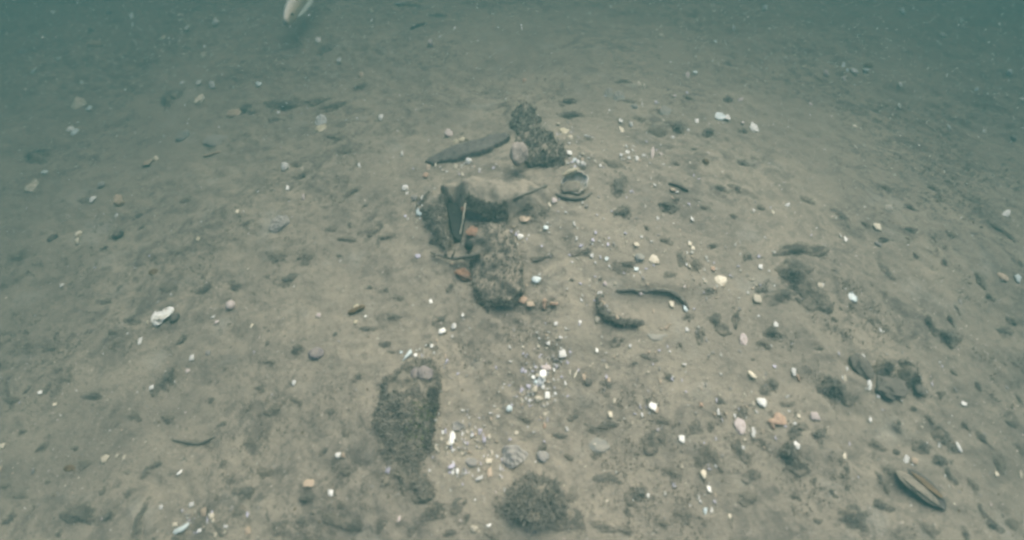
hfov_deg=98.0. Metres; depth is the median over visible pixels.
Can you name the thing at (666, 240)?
turf clump
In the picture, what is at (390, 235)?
turf clump
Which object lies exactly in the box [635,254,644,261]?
pebble
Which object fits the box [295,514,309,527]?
turf clump
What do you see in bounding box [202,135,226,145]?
stone
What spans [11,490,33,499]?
turf clump
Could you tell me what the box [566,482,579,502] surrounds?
turf clump
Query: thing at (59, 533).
turf clump
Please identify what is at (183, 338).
turf clump
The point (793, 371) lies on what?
shell fragment
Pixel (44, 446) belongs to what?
turf clump
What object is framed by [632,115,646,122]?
turf clump
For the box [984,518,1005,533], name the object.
turf clump
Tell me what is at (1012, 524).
turf clump
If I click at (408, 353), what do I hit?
razor shell
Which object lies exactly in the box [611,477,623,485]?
turf clump
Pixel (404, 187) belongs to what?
shell fragment
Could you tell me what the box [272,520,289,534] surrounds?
turf clump
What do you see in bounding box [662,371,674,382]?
turf clump
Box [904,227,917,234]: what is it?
turf clump
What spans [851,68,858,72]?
shell fragment
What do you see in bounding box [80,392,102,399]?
turf clump
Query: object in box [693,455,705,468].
turf clump
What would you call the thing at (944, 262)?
turf clump
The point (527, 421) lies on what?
turf clump
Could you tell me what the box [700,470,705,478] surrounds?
shell fragment
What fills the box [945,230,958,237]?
turf clump
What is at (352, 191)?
turf clump
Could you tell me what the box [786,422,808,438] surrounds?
turf clump
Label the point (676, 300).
turf clump
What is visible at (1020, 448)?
turf clump
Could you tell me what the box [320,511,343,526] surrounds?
turf clump
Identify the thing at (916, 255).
turf clump
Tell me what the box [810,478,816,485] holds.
turf clump
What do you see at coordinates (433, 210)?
rock
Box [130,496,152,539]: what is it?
turf clump
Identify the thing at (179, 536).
turf clump
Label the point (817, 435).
turf clump
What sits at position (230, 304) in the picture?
round stone
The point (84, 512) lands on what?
turf clump
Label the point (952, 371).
turf clump
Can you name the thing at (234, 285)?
turf clump
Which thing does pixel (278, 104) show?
turf clump
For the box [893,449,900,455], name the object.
turf clump
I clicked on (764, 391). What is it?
turf clump
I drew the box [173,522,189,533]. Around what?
shell fragment
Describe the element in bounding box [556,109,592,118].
turf clump
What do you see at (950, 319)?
turf clump
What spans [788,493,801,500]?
turf clump
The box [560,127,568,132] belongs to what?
oyster shell
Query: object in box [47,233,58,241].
pebble
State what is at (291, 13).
fish
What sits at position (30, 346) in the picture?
turf
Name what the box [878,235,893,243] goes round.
turf clump
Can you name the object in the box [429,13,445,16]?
turf clump
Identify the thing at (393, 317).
turf clump
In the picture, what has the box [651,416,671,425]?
turf clump
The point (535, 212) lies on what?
turf clump
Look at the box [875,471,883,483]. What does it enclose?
turf clump
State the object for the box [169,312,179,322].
stone
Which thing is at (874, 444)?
turf clump
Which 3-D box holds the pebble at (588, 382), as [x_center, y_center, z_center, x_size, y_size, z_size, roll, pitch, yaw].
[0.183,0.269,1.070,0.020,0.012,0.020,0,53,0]
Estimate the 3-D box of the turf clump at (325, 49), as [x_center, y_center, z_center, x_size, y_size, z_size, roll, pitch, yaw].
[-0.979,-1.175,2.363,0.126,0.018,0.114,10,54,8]
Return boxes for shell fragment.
[89,196,96,201]
[97,181,104,188]
[100,454,108,462]
[113,194,124,206]
[141,159,151,164]
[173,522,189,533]
[200,508,205,516]
[209,81,214,87]
[209,513,214,518]
[212,19,218,24]
[244,526,250,535]
[281,162,289,170]
[303,479,313,486]
[335,452,340,457]
[394,1,405,4]
[402,185,408,190]
[438,328,445,333]
[445,129,452,136]
[449,431,455,444]
[466,158,471,163]
[470,525,477,532]
[487,467,491,478]
[506,405,512,411]
[518,296,527,303]
[527,301,534,306]
[531,386,537,391]
[532,276,540,283]
[535,396,541,401]
[537,375,545,384]
[542,365,551,370]
[545,391,549,398]
[559,350,566,357]
[649,402,656,410]
[679,435,684,442]
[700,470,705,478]
[748,371,756,377]
[751,427,755,436]
[753,294,761,302]
[757,398,766,407]
[791,367,795,376]
[794,441,799,448]
[809,411,820,419]
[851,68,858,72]
[867,379,871,390]
[873,222,881,231]
[884,205,892,210]
[903,455,909,462]
[911,457,918,464]
[956,442,961,451]
[1002,210,1010,216]
[1006,69,1012,75]
[1010,135,1016,141]
[1014,274,1020,282]
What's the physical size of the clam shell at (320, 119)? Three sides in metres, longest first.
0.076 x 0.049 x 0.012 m
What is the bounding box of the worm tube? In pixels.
[555,192,591,200]
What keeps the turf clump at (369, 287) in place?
on the seabed
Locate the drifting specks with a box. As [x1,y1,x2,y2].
[0,0,1023,347]
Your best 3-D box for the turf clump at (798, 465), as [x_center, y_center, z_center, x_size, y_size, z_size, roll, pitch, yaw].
[0.604,0.401,0.967,0.075,0.043,0.092,-10,54,-8]
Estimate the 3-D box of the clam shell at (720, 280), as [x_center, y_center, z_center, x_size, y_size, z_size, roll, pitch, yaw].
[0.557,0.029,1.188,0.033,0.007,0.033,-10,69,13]
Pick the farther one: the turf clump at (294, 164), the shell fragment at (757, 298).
the turf clump at (294, 164)
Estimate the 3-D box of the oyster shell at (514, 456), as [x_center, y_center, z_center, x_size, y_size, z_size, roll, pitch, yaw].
[0.001,0.419,1.006,0.066,0.017,0.051,-27,68,-2]
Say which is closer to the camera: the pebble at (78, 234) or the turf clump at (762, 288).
the turf clump at (762, 288)
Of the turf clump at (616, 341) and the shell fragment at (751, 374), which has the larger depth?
the turf clump at (616, 341)
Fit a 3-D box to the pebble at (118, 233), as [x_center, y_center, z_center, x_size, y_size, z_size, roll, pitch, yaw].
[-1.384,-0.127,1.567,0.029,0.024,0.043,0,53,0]
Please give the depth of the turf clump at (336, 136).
1.80 m
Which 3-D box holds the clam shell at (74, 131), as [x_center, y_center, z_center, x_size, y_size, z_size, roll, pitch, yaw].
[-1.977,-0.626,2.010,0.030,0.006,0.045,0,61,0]
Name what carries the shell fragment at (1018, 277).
on the seabed
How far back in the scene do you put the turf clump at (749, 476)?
0.95 m
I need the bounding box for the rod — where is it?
[459,203,465,233]
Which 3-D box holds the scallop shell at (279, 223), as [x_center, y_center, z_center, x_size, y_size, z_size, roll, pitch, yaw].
[-0.769,-0.156,1.468,0.058,0.019,0.077,22,56,6]
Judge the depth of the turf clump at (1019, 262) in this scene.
1.36 m
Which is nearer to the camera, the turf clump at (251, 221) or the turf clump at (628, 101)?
the turf clump at (251, 221)
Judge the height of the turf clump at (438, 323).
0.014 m
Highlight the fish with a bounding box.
[282,0,313,25]
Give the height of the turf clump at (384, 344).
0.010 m
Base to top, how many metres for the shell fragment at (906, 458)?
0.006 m
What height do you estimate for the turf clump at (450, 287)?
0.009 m
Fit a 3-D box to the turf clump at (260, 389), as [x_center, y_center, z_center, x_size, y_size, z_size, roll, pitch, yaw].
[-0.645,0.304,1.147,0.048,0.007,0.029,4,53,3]
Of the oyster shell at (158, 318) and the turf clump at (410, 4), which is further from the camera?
the turf clump at (410, 4)
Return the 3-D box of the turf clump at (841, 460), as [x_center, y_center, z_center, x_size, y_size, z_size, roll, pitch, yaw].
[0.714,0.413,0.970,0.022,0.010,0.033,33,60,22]
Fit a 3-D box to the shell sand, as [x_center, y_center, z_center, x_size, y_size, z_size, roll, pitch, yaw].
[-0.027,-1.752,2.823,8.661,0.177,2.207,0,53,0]
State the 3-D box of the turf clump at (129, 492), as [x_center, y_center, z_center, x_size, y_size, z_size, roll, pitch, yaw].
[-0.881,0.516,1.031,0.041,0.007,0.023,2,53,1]
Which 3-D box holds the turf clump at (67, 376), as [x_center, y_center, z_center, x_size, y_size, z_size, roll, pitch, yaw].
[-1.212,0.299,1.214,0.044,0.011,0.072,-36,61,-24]
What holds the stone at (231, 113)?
on the seabed
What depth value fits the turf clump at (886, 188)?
1.54 m
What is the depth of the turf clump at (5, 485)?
1.07 m
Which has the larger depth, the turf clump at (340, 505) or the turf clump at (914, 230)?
the turf clump at (914, 230)
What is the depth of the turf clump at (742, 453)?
0.97 m
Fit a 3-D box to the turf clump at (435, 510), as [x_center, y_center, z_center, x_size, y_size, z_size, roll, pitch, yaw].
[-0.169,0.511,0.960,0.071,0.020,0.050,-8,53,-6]
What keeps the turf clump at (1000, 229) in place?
on the seabed
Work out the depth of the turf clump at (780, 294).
1.16 m
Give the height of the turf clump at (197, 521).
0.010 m
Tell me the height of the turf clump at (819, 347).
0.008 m
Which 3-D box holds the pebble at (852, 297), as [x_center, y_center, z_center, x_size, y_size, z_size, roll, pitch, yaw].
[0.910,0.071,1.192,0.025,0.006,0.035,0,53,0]
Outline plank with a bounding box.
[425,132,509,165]
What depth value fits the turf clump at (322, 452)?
1.05 m
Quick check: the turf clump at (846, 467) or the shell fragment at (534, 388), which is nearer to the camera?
the turf clump at (846, 467)
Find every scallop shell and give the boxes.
[269,215,289,232]
[613,91,624,99]
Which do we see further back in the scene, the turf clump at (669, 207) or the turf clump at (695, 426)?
the turf clump at (669, 207)
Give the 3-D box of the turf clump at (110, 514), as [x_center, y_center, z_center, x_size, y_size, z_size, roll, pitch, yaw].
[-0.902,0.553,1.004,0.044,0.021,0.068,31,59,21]
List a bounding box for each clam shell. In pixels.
[24,179,37,191]
[66,126,73,131]
[71,97,85,108]
[71,128,78,134]
[195,94,203,103]
[315,114,326,124]
[519,215,530,222]
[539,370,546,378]
[649,254,658,263]
[651,147,654,157]
[660,105,670,114]
[714,275,726,285]
[715,112,724,119]
[734,418,745,434]
[739,333,747,345]
[750,122,758,131]
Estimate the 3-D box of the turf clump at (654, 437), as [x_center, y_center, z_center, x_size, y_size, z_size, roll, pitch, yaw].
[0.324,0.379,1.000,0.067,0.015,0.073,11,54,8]
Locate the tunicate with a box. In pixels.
[464,240,472,249]
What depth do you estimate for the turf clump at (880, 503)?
0.94 m
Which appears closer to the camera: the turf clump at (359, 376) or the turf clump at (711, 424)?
the turf clump at (711, 424)
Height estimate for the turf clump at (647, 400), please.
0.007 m
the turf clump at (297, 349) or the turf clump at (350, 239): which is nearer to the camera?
the turf clump at (297, 349)
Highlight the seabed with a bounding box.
[0,0,1023,539]
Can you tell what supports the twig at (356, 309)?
on the seabed
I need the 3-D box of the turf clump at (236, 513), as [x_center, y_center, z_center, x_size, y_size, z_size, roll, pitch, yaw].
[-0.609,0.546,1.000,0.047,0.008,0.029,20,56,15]
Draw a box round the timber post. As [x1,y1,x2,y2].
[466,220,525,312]
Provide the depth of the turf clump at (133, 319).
1.31 m
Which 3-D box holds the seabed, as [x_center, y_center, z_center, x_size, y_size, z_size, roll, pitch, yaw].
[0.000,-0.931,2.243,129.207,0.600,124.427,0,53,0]
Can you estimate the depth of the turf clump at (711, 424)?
1.00 m
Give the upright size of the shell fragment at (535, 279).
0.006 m
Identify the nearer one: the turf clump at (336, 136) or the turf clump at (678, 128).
the turf clump at (678, 128)
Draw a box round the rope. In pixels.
[513,185,547,199]
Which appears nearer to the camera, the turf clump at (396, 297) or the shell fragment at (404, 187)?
the turf clump at (396, 297)
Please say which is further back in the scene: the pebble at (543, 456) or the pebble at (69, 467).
the pebble at (69, 467)
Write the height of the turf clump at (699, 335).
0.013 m
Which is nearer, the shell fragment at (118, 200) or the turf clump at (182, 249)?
the turf clump at (182, 249)
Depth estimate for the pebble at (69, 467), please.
1.09 m
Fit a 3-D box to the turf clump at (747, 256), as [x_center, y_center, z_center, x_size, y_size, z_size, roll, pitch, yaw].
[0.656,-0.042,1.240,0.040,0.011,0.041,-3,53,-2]
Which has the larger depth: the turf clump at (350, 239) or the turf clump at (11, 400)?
the turf clump at (350, 239)
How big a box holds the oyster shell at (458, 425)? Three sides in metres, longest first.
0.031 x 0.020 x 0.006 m
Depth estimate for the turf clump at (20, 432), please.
1.15 m
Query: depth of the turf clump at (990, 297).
1.27 m
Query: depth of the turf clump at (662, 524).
0.92 m
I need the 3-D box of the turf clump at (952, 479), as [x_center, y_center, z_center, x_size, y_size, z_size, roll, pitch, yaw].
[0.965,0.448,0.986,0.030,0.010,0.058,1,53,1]
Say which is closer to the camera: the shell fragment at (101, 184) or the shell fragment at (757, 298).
the shell fragment at (757, 298)
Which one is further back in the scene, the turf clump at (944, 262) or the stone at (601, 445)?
the turf clump at (944, 262)
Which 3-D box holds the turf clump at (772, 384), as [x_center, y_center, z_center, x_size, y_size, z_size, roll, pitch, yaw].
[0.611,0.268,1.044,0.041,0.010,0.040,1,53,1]
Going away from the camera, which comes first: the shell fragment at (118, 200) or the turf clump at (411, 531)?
the turf clump at (411, 531)
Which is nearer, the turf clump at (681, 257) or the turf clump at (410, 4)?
the turf clump at (681, 257)
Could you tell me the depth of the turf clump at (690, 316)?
1.14 m
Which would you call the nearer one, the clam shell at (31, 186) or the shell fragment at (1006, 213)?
the shell fragment at (1006, 213)
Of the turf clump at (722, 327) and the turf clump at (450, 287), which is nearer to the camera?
the turf clump at (722, 327)
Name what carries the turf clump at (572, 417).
on the seabed
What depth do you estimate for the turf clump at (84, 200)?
1.69 m
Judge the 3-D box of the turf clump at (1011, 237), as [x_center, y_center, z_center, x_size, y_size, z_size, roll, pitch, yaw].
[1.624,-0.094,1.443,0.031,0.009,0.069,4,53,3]
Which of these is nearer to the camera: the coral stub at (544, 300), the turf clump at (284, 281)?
the coral stub at (544, 300)
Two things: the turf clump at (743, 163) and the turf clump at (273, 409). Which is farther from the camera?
the turf clump at (743, 163)
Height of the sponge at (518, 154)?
0.062 m
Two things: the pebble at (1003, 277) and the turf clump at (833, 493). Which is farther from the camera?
the pebble at (1003, 277)
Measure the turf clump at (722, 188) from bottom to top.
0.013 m
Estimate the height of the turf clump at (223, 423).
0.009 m
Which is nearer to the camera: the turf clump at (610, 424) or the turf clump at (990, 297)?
the turf clump at (610, 424)
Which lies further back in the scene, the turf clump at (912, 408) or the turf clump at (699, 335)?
the turf clump at (699, 335)
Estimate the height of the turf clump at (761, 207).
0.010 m
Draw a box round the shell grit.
[0,0,1023,538]
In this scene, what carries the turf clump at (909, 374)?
on the seabed
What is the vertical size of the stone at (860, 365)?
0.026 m
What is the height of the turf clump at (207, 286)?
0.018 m
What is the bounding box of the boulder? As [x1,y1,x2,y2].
[498,468,573,535]
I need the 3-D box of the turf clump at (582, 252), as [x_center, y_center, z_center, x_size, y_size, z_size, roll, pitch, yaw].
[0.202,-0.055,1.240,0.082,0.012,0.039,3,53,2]
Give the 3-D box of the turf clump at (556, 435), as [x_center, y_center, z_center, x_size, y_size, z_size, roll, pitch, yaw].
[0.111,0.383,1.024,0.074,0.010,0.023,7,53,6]
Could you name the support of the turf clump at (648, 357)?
on the seabed
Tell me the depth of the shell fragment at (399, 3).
2.70 m
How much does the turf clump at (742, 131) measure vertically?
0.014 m
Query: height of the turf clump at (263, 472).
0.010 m
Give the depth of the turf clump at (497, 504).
0.94 m
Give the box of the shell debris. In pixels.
[0,8,972,533]
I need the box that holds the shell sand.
[1,0,1022,93]
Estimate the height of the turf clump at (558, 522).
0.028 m
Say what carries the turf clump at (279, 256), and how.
on the seabed
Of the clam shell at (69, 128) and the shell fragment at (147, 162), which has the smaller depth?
the shell fragment at (147, 162)
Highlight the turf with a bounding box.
[0,0,1023,539]
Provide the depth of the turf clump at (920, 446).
1.01 m
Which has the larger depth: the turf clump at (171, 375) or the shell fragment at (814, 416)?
the turf clump at (171, 375)
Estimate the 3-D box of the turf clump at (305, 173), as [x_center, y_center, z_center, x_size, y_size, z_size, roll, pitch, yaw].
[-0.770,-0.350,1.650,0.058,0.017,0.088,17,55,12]
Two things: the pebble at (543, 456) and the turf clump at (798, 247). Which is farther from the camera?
the turf clump at (798, 247)
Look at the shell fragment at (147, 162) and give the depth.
1.80 m
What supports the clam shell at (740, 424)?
on the seabed
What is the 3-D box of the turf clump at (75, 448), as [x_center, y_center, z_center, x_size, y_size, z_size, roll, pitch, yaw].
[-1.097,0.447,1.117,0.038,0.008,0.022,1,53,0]
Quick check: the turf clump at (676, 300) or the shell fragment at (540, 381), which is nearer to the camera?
the shell fragment at (540, 381)
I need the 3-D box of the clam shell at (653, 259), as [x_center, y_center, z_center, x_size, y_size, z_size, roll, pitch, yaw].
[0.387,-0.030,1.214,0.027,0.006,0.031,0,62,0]
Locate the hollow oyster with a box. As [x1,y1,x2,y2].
[561,168,588,193]
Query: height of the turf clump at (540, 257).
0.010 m
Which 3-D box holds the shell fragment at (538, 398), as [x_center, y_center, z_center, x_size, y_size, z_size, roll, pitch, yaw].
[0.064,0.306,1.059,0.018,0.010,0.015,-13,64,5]
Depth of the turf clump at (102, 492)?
1.04 m
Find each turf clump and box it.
[0,480,9,488]
[1,508,17,525]
[2,395,19,404]
[5,249,27,263]
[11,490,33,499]
[17,429,27,434]
[23,145,59,164]
[35,441,49,451]
[39,381,51,396]
[41,343,57,352]
[55,529,63,536]
[56,501,96,524]
[57,370,72,384]
[68,445,79,452]
[76,196,88,204]
[76,457,92,470]
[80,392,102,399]
[96,499,124,526]
[97,486,105,496]
[100,298,112,304]
[106,329,118,334]
[121,469,130,476]
[123,314,143,324]
[124,410,141,420]
[124,487,137,497]
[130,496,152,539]
[140,466,152,479]
[148,458,162,469]
[150,362,181,397]
[155,88,187,110]
[157,282,176,293]
[160,414,175,423]
[168,244,188,254]
[171,532,185,539]
[173,334,187,344]
[179,194,195,203]
[185,438,203,446]
[188,515,209,530]
[195,282,212,293]
[200,273,207,279]
[208,397,214,404]
[212,519,228,536]
[217,421,226,426]
[220,459,227,466]
[228,279,242,291]
[229,505,247,518]
[232,485,258,501]
[234,103,256,115]
[238,219,255,226]
[254,385,266,393]
[255,466,274,478]
[263,99,301,111]
[263,359,275,365]
[263,404,280,415]
[265,248,291,265]
[266,115,287,122]
[272,273,297,290]
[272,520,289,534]
[285,396,302,406]
[290,159,303,167]
[290,341,305,356]
[294,168,310,180]
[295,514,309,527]
[296,249,314,265]
[298,489,316,501]
[304,97,332,105]
[317,43,335,54]
[318,100,346,111]
[318,447,327,455]
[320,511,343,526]
[322,224,336,232]
[324,408,335,416]
[326,133,345,141]
[336,145,352,154]
[336,501,346,509]
[337,236,357,242]
[338,468,349,476]
[339,518,363,532]
[341,428,349,437]
[345,185,363,195]
[351,81,368,90]
[352,371,364,381]
[353,325,378,331]
[364,285,372,289]
[367,220,383,237]
[375,235,381,248]
[376,518,387,532]
[379,232,395,240]
[379,341,391,347]
[386,313,401,320]
[387,349,395,354]
[388,294,404,301]
[402,2,421,7]
[406,525,418,536]
[420,499,445,521]
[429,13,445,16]
[431,314,448,329]
[442,528,456,536]
[446,279,456,292]
[447,496,467,514]
[464,512,470,524]
[485,532,499,539]
[492,496,505,518]
[517,415,530,424]
[519,200,550,222]
[530,253,553,261]
[537,444,547,451]
[548,512,567,531]
[551,431,566,439]
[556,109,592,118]
[559,98,580,103]
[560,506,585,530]
[562,453,576,461]
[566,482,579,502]
[567,414,579,420]
[570,247,592,255]
[584,423,597,433]
[589,452,602,460]
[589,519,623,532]
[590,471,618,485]
[592,156,623,168]
[597,421,618,428]
[598,380,614,389]
[605,166,631,216]
[607,336,623,347]
[610,204,633,219]
[610,260,636,275]
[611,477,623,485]
[614,79,632,82]
[616,99,635,103]
[619,526,633,535]
[623,482,651,505]
[623,509,633,517]
[627,361,637,366]
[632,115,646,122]
[637,353,658,361]
[641,427,668,454]
[643,398,651,403]
[644,124,668,137]
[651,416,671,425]
[653,519,669,528]
[658,201,680,214]
[660,235,673,245]
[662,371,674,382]
[663,120,686,135]
[663,271,677,278]
[663,467,685,482]
[669,297,680,304]
[673,197,679,204]
[676,249,687,267]
[680,513,692,524]
[681,312,695,320]
[683,94,695,101]
[688,258,703,270]
[688,417,703,433]
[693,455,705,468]
[694,327,707,344]
[698,440,724,472]
[702,124,719,137]
[702,287,717,294]
[705,243,717,248]
[705,419,715,432]
[707,313,732,335]
[714,395,727,404]
[715,184,731,193]
[722,94,732,103]
[727,184,740,192]
[729,214,737,218]
[730,438,751,463]
[731,311,739,328]
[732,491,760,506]
[736,160,749,165]
[737,407,748,418]
[738,126,746,133]
[741,468,761,483]
[742,251,753,260]
[754,281,769,293]
[756,338,770,348]
[757,204,764,210]
[758,384,770,395]
[760,241,834,261]
[763,285,800,305]
[763,326,787,341]
[763,378,778,392]
[775,258,834,313]
[777,441,811,476]
[779,400,794,408]
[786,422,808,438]
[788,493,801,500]
[799,195,815,204]
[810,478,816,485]
[811,428,829,448]
[811,517,822,524]
[812,373,858,406]
[814,345,825,350]
[827,489,838,498]
[829,208,848,219]
[836,504,874,532]
[837,457,844,466]
[840,330,845,341]
[843,461,849,473]
[860,221,870,228]
[867,438,886,450]
[871,497,895,512]
[872,356,900,378]
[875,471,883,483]
[876,261,895,280]
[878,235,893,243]
[881,185,890,192]
[882,463,899,474]
[883,483,889,494]
[892,418,902,432]
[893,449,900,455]
[896,357,932,397]
[904,203,918,211]
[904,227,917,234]
[909,405,916,410]
[911,439,932,454]
[912,252,918,259]
[914,519,941,539]
[921,310,939,337]
[924,414,935,423]
[927,183,940,192]
[930,424,957,453]
[930,453,953,467]
[936,389,946,399]
[937,328,962,349]
[941,258,947,265]
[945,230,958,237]
[945,466,958,484]
[947,315,956,329]
[950,369,960,376]
[954,305,961,315]
[961,420,971,431]
[961,526,970,539]
[963,196,979,202]
[963,475,979,493]
[973,270,987,289]
[974,381,981,391]
[975,430,993,450]
[978,503,988,517]
[984,220,1011,235]
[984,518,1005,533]
[985,293,995,301]
[993,456,1006,474]
[996,326,1014,338]
[1004,420,1018,428]
[1005,317,1019,324]
[1005,517,1023,534]
[1007,234,1015,243]
[1015,394,1023,405]
[1015,444,1023,456]
[1017,258,1023,266]
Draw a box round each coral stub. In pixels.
[542,298,546,309]
[549,302,557,306]
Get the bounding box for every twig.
[172,437,213,444]
[203,151,220,156]
[348,305,364,314]
[410,22,426,28]
[430,244,480,261]
[669,182,688,191]
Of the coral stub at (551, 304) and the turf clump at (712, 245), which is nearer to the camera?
the coral stub at (551, 304)
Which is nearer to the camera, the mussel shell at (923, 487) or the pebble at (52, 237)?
the mussel shell at (923, 487)
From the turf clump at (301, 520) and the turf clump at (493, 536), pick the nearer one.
the turf clump at (493, 536)
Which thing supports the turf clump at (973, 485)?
on the seabed
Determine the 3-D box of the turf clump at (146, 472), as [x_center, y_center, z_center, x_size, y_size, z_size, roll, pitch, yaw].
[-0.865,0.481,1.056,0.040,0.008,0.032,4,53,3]
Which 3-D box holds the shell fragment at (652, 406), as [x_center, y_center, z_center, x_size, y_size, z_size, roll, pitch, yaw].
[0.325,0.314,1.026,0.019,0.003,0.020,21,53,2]
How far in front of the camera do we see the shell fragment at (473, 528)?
0.93 m
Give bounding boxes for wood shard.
[447,198,463,242]
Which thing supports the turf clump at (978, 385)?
on the seabed
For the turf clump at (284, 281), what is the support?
on the seabed
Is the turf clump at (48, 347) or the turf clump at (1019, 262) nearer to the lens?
the turf clump at (48, 347)
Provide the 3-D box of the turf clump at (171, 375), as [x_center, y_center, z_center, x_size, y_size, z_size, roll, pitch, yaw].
[-0.910,0.279,1.198,0.073,0.031,0.151,17,55,12]
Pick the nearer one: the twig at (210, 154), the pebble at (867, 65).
the twig at (210, 154)
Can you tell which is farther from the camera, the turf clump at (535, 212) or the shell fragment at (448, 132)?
the shell fragment at (448, 132)
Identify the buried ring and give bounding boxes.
[595,287,689,330]
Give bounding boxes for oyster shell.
[151,307,174,326]
[315,124,325,131]
[452,421,464,429]
[501,445,527,468]
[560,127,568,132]
[768,412,786,424]
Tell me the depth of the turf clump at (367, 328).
1.21 m
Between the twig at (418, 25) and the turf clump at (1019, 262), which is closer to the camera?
the turf clump at (1019, 262)
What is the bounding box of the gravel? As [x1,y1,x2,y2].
[0,0,1021,539]
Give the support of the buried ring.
on the seabed
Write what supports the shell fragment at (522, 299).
on the seabed
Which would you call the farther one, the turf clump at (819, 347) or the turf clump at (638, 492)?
the turf clump at (819, 347)
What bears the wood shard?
on the seabed
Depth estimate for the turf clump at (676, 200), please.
1.34 m
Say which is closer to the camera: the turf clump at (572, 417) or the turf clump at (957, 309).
the turf clump at (572, 417)
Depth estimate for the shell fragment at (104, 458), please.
1.08 m
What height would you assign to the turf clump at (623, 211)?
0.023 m
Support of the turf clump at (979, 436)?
on the seabed
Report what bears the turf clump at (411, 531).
on the seabed
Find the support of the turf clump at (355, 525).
on the seabed
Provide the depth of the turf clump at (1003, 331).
1.23 m
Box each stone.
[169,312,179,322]
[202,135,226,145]
[225,300,235,309]
[226,109,241,117]
[308,347,323,359]
[589,438,609,451]
[647,334,666,339]
[849,353,874,379]
[875,374,907,400]
[913,383,926,394]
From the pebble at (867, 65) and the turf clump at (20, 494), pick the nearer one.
the turf clump at (20, 494)
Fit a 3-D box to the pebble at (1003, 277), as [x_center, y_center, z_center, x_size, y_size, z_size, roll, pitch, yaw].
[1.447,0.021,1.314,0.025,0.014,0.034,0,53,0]
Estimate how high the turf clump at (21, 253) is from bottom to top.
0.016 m
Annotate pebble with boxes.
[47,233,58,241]
[63,464,75,470]
[74,231,81,237]
[112,229,123,238]
[148,269,157,274]
[175,129,189,140]
[465,458,477,466]
[537,451,548,462]
[584,378,591,385]
[630,103,637,108]
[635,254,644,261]
[702,158,708,164]
[849,292,857,301]
[863,63,872,67]
[874,241,881,246]
[997,272,1008,281]
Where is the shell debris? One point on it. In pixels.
(464, 470)
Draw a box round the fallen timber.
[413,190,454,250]
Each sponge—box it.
[454,267,471,281]
[509,142,527,166]
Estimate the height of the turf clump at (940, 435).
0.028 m
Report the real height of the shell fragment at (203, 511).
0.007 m
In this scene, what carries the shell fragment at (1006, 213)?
on the seabed
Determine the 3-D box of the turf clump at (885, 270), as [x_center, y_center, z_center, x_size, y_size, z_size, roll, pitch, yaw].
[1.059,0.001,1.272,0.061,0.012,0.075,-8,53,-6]
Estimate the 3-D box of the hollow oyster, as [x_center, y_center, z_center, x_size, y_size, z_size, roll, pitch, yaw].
[0.191,-0.265,1.348,0.093,0.048,0.080,-21,69,-1]
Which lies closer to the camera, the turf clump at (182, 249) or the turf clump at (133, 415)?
the turf clump at (133, 415)
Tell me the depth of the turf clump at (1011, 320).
1.25 m
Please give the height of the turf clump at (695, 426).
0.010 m
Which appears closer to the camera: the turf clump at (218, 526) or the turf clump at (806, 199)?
the turf clump at (218, 526)
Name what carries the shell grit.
on the seabed
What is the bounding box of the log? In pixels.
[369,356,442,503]
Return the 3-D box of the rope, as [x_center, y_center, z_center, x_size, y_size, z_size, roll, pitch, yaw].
[0.079,-0.240,1.364,0.196,0.064,0.021,-36,61,-24]
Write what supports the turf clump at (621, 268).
on the seabed
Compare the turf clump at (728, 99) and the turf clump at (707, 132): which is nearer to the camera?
the turf clump at (707, 132)
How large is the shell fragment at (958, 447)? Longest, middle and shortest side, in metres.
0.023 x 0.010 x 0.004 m
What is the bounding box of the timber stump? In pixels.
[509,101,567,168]
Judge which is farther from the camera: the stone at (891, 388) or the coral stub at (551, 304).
the coral stub at (551, 304)
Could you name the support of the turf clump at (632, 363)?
on the seabed
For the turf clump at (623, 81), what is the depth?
1.97 m
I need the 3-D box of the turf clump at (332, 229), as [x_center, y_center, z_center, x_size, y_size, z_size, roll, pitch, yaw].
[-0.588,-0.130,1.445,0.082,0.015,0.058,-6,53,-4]
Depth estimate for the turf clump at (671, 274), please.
1.19 m
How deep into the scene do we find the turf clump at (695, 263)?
1.22 m
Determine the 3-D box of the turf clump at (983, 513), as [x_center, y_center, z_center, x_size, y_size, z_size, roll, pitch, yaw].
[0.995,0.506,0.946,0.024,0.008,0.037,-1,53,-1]
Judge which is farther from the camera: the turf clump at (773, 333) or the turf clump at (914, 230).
the turf clump at (914, 230)
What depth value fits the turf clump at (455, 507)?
0.96 m
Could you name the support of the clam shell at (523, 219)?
on the seabed
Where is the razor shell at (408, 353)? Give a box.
[402,349,411,360]
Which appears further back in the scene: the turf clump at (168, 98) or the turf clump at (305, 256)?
the turf clump at (168, 98)
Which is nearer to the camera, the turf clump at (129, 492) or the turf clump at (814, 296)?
the turf clump at (129, 492)
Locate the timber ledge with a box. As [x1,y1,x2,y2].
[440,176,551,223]
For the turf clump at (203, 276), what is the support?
on the seabed
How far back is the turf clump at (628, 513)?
0.94 m
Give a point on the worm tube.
(572, 198)
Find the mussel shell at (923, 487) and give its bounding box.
[896,468,946,509]
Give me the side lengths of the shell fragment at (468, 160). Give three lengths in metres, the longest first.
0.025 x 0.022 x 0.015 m
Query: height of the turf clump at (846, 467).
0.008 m
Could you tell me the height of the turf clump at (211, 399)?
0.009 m
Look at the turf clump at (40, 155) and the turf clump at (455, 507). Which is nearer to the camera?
the turf clump at (455, 507)

